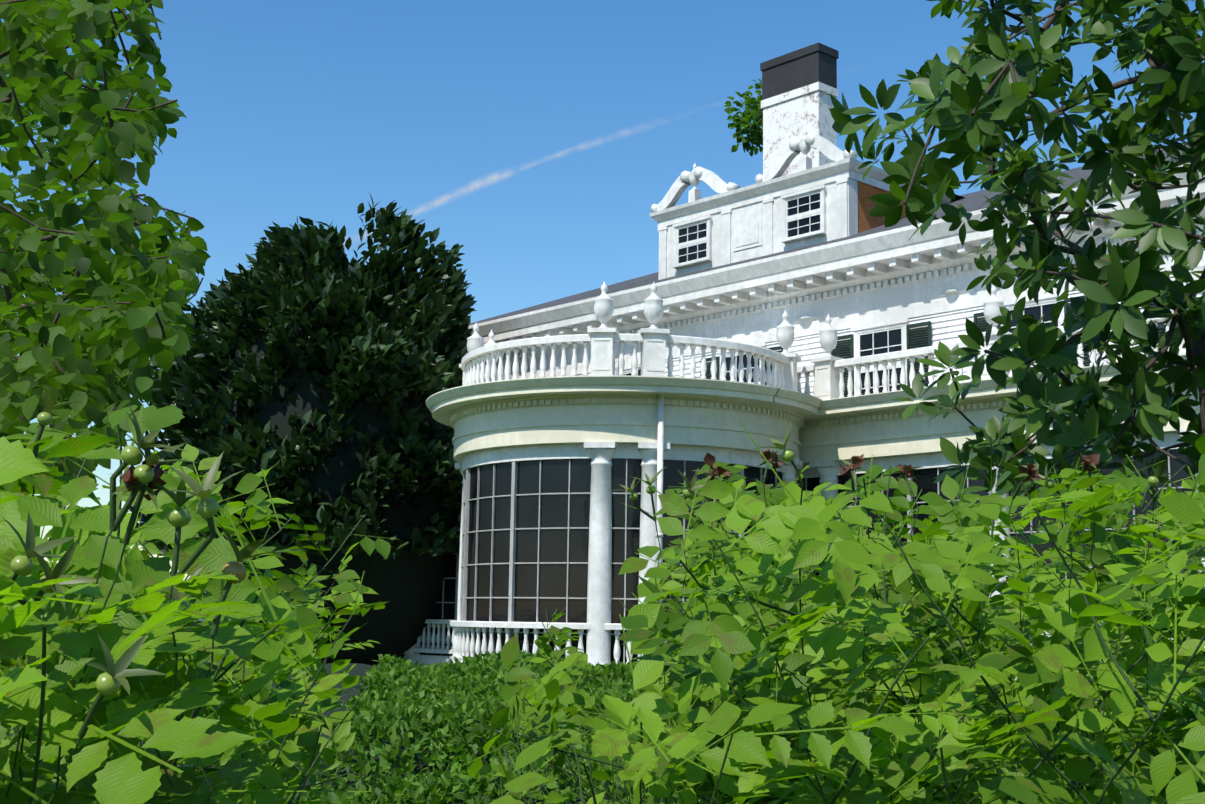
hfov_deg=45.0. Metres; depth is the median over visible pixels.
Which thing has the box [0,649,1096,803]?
boxwood
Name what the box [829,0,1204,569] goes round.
magnolia
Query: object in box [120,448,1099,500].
spent blooms
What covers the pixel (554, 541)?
window glass
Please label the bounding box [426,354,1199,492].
porch entablature
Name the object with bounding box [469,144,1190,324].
roof
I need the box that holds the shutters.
[638,280,1179,396]
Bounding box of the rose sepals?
[1,388,1199,792]
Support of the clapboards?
attached to the white house trim
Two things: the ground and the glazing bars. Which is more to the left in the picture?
the ground
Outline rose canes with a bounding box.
[3,404,1204,803]
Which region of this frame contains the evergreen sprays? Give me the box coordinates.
[118,193,477,559]
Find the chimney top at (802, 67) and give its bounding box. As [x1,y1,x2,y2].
[760,42,838,99]
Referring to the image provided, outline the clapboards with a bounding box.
[577,274,1174,395]
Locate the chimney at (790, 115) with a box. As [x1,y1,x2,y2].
[761,82,837,175]
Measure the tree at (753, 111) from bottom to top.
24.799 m
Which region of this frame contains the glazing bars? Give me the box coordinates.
[426,450,1185,663]
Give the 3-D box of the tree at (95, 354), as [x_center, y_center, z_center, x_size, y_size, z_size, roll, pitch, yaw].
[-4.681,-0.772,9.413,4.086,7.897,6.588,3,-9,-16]
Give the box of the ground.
[0,613,219,668]
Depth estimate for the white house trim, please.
28.26 m
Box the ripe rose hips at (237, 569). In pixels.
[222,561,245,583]
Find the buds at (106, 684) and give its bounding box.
[10,412,1158,701]
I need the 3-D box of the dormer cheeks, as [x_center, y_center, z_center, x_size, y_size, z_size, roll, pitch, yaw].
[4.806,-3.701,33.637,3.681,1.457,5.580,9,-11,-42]
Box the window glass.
[420,193,1204,662]
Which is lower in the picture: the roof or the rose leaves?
the rose leaves
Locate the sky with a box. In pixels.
[0,0,1204,579]
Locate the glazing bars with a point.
(465, 538)
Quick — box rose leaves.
[0,405,1204,803]
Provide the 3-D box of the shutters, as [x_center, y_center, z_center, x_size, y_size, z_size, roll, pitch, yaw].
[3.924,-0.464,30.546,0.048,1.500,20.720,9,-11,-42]
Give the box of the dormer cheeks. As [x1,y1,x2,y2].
[857,181,951,232]
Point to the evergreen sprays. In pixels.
(288, 272)
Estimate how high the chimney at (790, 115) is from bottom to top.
4.492 m
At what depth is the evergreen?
33.66 m
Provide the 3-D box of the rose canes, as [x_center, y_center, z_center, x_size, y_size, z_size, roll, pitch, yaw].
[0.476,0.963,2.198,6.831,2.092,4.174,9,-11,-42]
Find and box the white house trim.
[400,129,1204,679]
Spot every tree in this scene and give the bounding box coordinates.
[0,0,210,494]
[724,78,762,155]
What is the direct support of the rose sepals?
attached to the rose canes
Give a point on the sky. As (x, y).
(591, 111)
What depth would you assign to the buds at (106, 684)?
0.88 m
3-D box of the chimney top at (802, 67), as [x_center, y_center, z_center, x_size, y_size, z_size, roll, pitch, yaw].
[4.943,-8.221,36.557,0.780,1.050,1.900,9,-11,-42]

